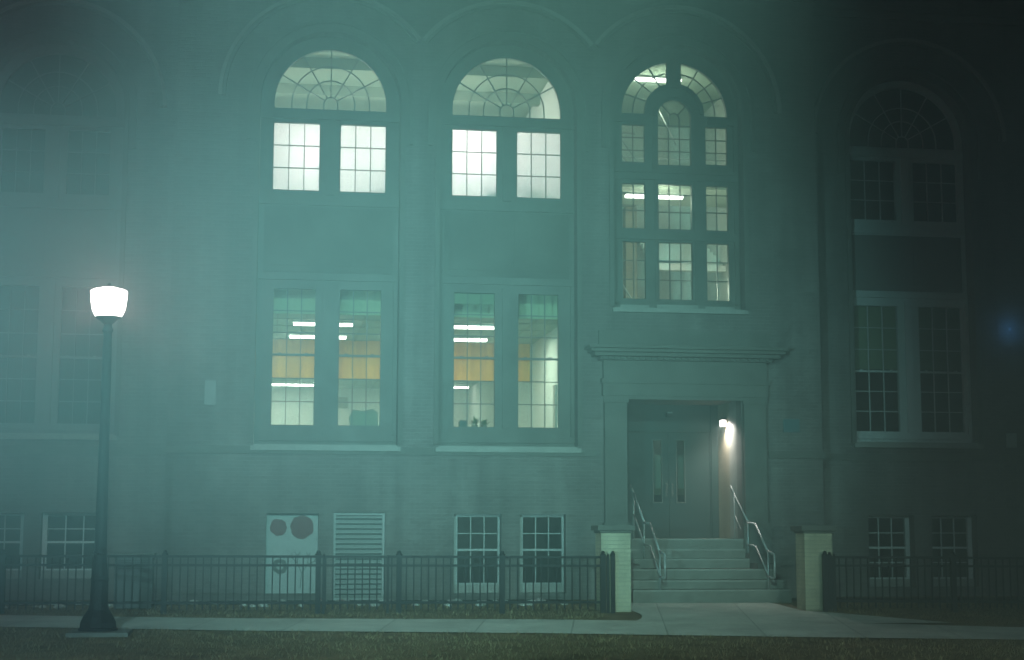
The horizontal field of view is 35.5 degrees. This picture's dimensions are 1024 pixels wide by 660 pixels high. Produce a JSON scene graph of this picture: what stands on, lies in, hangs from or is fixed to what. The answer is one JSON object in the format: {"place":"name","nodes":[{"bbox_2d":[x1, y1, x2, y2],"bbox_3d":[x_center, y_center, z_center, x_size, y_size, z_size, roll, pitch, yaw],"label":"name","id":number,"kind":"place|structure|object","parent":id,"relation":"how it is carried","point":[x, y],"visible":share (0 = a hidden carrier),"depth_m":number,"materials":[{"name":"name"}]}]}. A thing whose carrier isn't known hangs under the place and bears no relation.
{"place":"outdoors","nodes":[
{"label":"outdoors","id":0,"kind":"place"},
{"bbox_2d":[349,409,377,425],"bbox_3d":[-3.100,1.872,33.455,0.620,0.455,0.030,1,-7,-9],"label":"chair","id":1,"kind":"object","parent":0,"point":[358,417],"visible":0.77,"depth_m":33.45,"materials":[{"name":"teal"}]},
{"bbox_2d":[0,596,1023,659],"bbox_3d":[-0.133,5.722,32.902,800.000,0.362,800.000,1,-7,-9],"label":"ground","id":2,"kind":"structure","parent":0,"point":[631,615],"depth_m":23.92,"materials":[{"name":"green plant"}]},
{"bbox_2d":[53,604,65,607],"bbox_3d":[-8.274,5.053,29.253,0.215,0.101,0.222,6,-9,-39],"label":"edging rock","id":3,"kind":"object","parent":2,"relation":"on","point":[56,605],"visible":0.74,"depth_m":29.19,"materials":[{"name":"grey stone"}]},
{"bbox_2d":[65,629,132,637],"bbox_3d":[-6.341,4.761,24.606,0.920,0.258,0.950,1,-7,-9],"label":"lamp footing","id":4,"kind":"object","parent":2,"relation":"on","point":[74,633],"visible":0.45,"depth_m":24.20,"materials":[{"name":"concrete"}]},
{"bbox_2d":[78,283,127,631],"bbox_3d":[-6.387,1.943,25.028,0.600,5.425,0.600,1,-7,-9],"label":"street lamp","id":5,"kind":"object","parent":4,"relation":"on","point":[108,304],"visible":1,"depth_m":24.93,"materials":[{"name":"black metal"}]},
{"bbox_2d":[113,553,156,608],"bbox_3d":[-6.958,4.614,29.474,0.740,1.000,0.610,1,-7,-9],"label":"utility box","id":6,"kind":"object","parent":2,"relation":"on","point":[136,580],"visible":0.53,"depth_m":29.20,"materials":[{"name":"grey metal"}]},
{"bbox_2d":[0,549,614,613],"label":"iron fence","id":7,"kind":"object","parent":2,"relation":"on","point":[606,584],"visible":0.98,"depth_m":28.60,"materials":[{"name":"black metal"}]},
{"bbox_2d":[0,0,1023,600],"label":"school building","id":8,"kind":"structure","parent":2,"relation":"on","point":[826,250],"depth_m":33.86,"materials":[{"name":"brick"}]},
{"bbox_2d":[0,513,23,578],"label":"basement window","id":9,"kind":"structure","parent":8,"relation":"in","point":[14,571],"depth_m":32.37,"materials":[{"name":"white wood"}]},
{"bbox_2d":[0,43,123,439],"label":"window frame","id":10,"kind":"structure","parent":8,"relation":"in","point":[51,240],"depth_m":33.28,"materials":[{"name":"grey paint"}]},
{"bbox_2d":[40,513,95,578],"bbox_3d":[-8.934,4.383,32.523,1.204,1.324,0.190,1,-7,-9],"label":"basement window","id":11,"kind":"structure","parent":8,"relation":"in","point":[47,572],"depth_m":32.47,"materials":[{"name":"white glass"}]},
{"bbox_2d":[204,380,215,404],"bbox_3d":[-6.067,1.256,32.180,0.230,0.500,0.028,1,-7,-9],"label":"wall plaque","id":12,"kind":"object","parent":8,"relation":"attached to","point":[210,393],"depth_m":32.16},
{"bbox_2d":[272,382,313,385],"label":"ceiling light","id":13,"kind":"object","parent":8,"relation":"attached to","point":[290,384],"visible":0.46,"depth_m":49.53,"materials":[{"name":"white paint"}]},
{"bbox_2d":[289,333,346,338],"bbox_3d":[-4.525,0.143,37.312,1.340,0.102,0.180,1,-7,-9],"label":"ceiling light","id":14,"kind":"object","parent":8,"relation":"attached to","point":[311,336],"visible":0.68,"depth_m":37.20,"materials":[{"name":"white paint"}]},
{"bbox_2d":[293,320,352,326],"bbox_3d":[-4.133,-0.145,35.012,1.320,0.102,0.180,1,-7,-9],"label":"ceiling light","id":15,"kind":"object","parent":8,"relation":"attached to","point":[312,323],"visible":0.54,"depth_m":34.91,"materials":[{"name":"white paint"}]},
{"bbox_2d":[250,37,400,450],"bbox_3d":[-3.787,-1.870,33.092,3.020,8.737,0.505,1,-7,-9],"label":"window frame","id":16,"kind":"structure","parent":8,"relation":"in","point":[329,179],"depth_m":33.24,"materials":[{"name":"paint"}]},
{"bbox_2d":[338,397,347,407],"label":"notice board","id":17,"kind":"object","parent":8,"relation":"attached to","point":[342,399],"visible":0.29,"depth_m":51.42,"materials":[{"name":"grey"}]},
{"bbox_2d":[454,385,468,388],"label":"ceiling light","id":18,"kind":"object","parent":8,"relation":"attached to","point":[460,386],"visible":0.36,"depth_m":50.33,"materials":[{"name":"white paint"}]},
{"bbox_2d":[458,420,467,426],"bbox_3d":[-1.027,2.008,33.536,0.170,0.218,0.200,1,-7,-9],"label":"storage box","id":19,"kind":"object","parent":8,"relation":"on","point":[461,423],"visible":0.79,"depth_m":33.44,"materials":[{"name":"plastic"}]},
{"bbox_2d":[454,337,487,341],"bbox_3d":[-1.450,0.206,37.774,1.760,0.102,0.180,1,-7,-9],"label":"ceiling light","id":20,"kind":"object","parent":8,"relation":"attached to","point":[473,339],"visible":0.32,"depth_m":37.77,"materials":[{"name":"white paint"}]},
{"bbox_2d":[469,417,478,426],"bbox_3d":[-0.800,1.954,33.573,0.262,0.340,0.272,3,-8,-20],"label":"potted plant","id":21,"kind":"object","parent":8,"relation":"on","point":[475,422],"visible":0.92,"depth_m":33.53,"materials":[{"name":"green plant"}]},
{"bbox_2d":[454,323,493,329],"bbox_3d":[-1.008,-0.081,35.482,1.440,0.102,0.180,1,-7,-9],"label":"ceiling light","id":22,"kind":"object","parent":8,"relation":"attached to","point":[473,326],"visible":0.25,"depth_m":35.44,"materials":[{"name":"white paint"}]},
{"bbox_2d":[453,514,499,592],"bbox_3d":[-0.737,4.582,32.835,0.974,1.594,0.190,1,-7,-9],"label":"basement window","id":23,"kind":"structure","parent":8,"relation":"in","point":[461,585],"depth_m":32.82,"materials":[{"name":"white glass"}]},
{"bbox_2d":[481,419,488,426],"bbox_3d":[-0.605,1.990,33.632,0.296,0.284,0.289,1,-7,-9],"label":"potted plant","id":24,"kind":"object","parent":8,"relation":"on","point":[484,423],"visible":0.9,"depth_m":33.58,"materials":[{"name":"green plant"}]},
{"bbox_2d":[435,45,580,452],"bbox_3d":[-0.093,-1.791,33.665,3.020,8.737,0.541,1,-7,-9],"label":"window frame","id":25,"kind":"structure","parent":8,"relation":"in","point":[507,183],"depth_m":33.78,"materials":[{"name":"paint"}]},
{"bbox_2d":[520,514,563,592],"bbox_3d":[0.598,4.610,33.035,0.954,1.594,0.190,1,-7,-9],"label":"basement window","id":26,"kind":"structure","parent":8,"relation":"in","point":[560,585],"depth_m":33.03,"materials":[{"name":"white glass"}]},
{"bbox_2d":[553,385,556,427],"bbox_3d":[0.964,1.743,35.963,0.038,1.000,0.300,1,-7,-9],"label":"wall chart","id":27,"kind":"object","parent":8,"relation":"attached to","point":[554,407],"depth_m":35.87,"materials":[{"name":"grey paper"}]},
{"bbox_2d":[627,432,668,537],"bbox_3d":[3.006,3.407,35.201,0.927,2.315,0.140,1,-7,-9],"label":"door","id":28,"kind":"structure","parent":8,"relation":"in","point":[640,444],"depth_m":35.22,"materials":[{"name":"paint"}]},
{"bbox_2d":[624,192,683,199],"bbox_3d":[3.236,-3.056,36.453,1.360,0.102,0.180,1,-7,-9],"label":"ceiling light","id":29,"kind":"object","parent":8,"relation":"attached to","point":[627,195],"visible":0.61,"depth_m":36.39,"materials":[{"name":"white paint"}]},
{"bbox_2d":[634,75,681,82],"bbox_3d":[3.364,-5.789,36.916,1.120,0.102,0.180,1,-7,-9],"label":"ceiling light","id":30,"kind":"object","parent":8,"relation":"attached to","point":[644,78],"visible":0.46,"depth_m":36.83,"materials":[{"name":"white paint"}]},
{"bbox_2d":[665,412,672,416],"bbox_3d":[3.472,1.871,35.386,0.130,0.110,0.148,1,-7,-9],"label":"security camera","id":31,"kind":"object","parent":8,"relation":"attached to","point":[668,414],"visible":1,"depth_m":35.32,"materials":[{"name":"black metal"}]},
{"bbox_2d":[612,49,748,314],"bbox_3d":[3.541,-3.232,34.383,2.940,5.847,0.505,1,-7,-9],"label":"window frame","id":32,"kind":"structure","parent":8,"relation":"in","point":[699,175],"depth_m":34.50,"materials":[{"name":"grey wood"}]},
{"bbox_2d":[668,433,710,537],"bbox_3d":[3.929,3.426,35.339,0.927,2.315,0.140,1,-7,-9],"label":"door","id":33,"kind":"structure","parent":8,"relation":"in","point":[690,518],"depth_m":35.35,"materials":[{"name":"paint"}]},
{"bbox_2d":[720,417,725,426],"bbox_3d":[4.609,2.001,34.959,0.116,0.210,0.160,1,-7,-9],"label":"wall lamp","id":34,"kind":"object","parent":8,"relation":"attached to","point":[723,422],"visible":1,"depth_m":34.88,"materials":[{"name":"black metal"}]},
{"bbox_2d":[783,419,799,431],"bbox_3d":[5.920,2.029,33.916,0.360,0.280,0.028,1,-7,-9],"label":"wall plaque","id":35,"kind":"object","parent":8,"relation":"attached to","point":[791,425],"depth_m":33.90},
{"bbox_2d":[868,515,909,586],"bbox_3d":[8.229,4.846,35.090,1.044,1.544,0.190,1,-7,-9],"label":"basement window","id":36,"kind":"structure","parent":8,"relation":"in","point":[906,547],"depth_m":35.12,"materials":[{"name":"white wood"}]},
{"bbox_2d":[849,81,983,448],"bbox_3d":[8.906,-1.545,35.903,2.960,8.397,0.591,1,-7,-9],"label":"window frame","id":37,"kind":"structure","parent":8,"relation":"in","point":[910,300],"depth_m":36.00,"materials":[{"name":"grey wood"}]},
{"bbox_2d":[932,516,973,586],"bbox_3d":[9.663,4.875,35.306,1.044,1.544,0.190,1,-7,-9],"label":"basement window","id":38,"kind":"structure","parent":8,"relation":"in","point":[968,526],"depth_m":35.34,"materials":[{"name":"white wood"}]},
{"bbox_2d":[1006,433,1016,447],"bbox_3d":[11.091,2.451,35.521,0.240,0.320,0.028,1,-7,-9],"label":"wall plaque","id":39,"kind":"object","parent":8,"relation":"attached to","point":[1011,440],"depth_m":35.51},
{"bbox_2d":[5,597,1023,605],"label":"ground bed","id":40,"kind":"object","parent":2,"relation":"on","point":[973,598],"visible":0.17,"depth_m":32.60,"materials":[{"name":"brown soil"}]},
{"bbox_2d":[591,525,634,611],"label":"gate pier","id":41,"kind":"structure","parent":2,"relation":"on","point":[616,539],"depth_m":29.44,"materials":[{"name":"brick"}]},
{"bbox_2d":[631,538,791,602],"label":"entrance steps","id":42,"kind":"structure","parent":2,"relation":"on","point":[709,570],"depth_m":32.09,"materials":[{"name":"concrete"}]},
{"bbox_2d":[630,484,665,589],"bbox_3d":[2.756,4.176,32.599,0.045,2.135,2.964,1,-7,-9],"label":"handrail","id":43,"kind":"object","parent":42,"relation":"on","point":[644,544],"visible":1,"depth_m":32.54,"materials":[{"name":"silver metal"}]},
{"bbox_2d":[730,485,775,588],"bbox_3d":[4.941,4.221,32.928,0.045,2.135,2.964,1,-7,-9],"label":"handrail","id":44,"kind":"object","parent":42,"relation":"on","point":[766,548],"visible":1,"depth_m":32.42,"materials":[{"name":"silver metal"}]},
{"bbox_2d":[791,526,836,610],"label":"gate pier","id":45,"kind":"structure","parent":2,"relation":"on","point":[813,543],"depth_m":30.01,"materials":[{"name":"brick"}]},
{"bbox_2d":[822,551,1023,612],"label":"iron fence","id":46,"kind":"object","parent":2,"relation":"on","point":[829,566],"visible":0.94,"depth_m":29.77,"materials":[{"name":"black metal"}]},
{"bbox_2d":[0,615,1023,639],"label":"sidewalk","id":47,"kind":"structure","parent":0,"point":[855,630],"depth_m":26.11,"materials":[{"name":"concrete"}]},
{"bbox_2d":[609,602,951,624],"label":"path","id":48,"kind":"structure","parent":0,"point":[711,613],"depth_m":28.48,"materials":[{"name":"concrete"}]}
]}

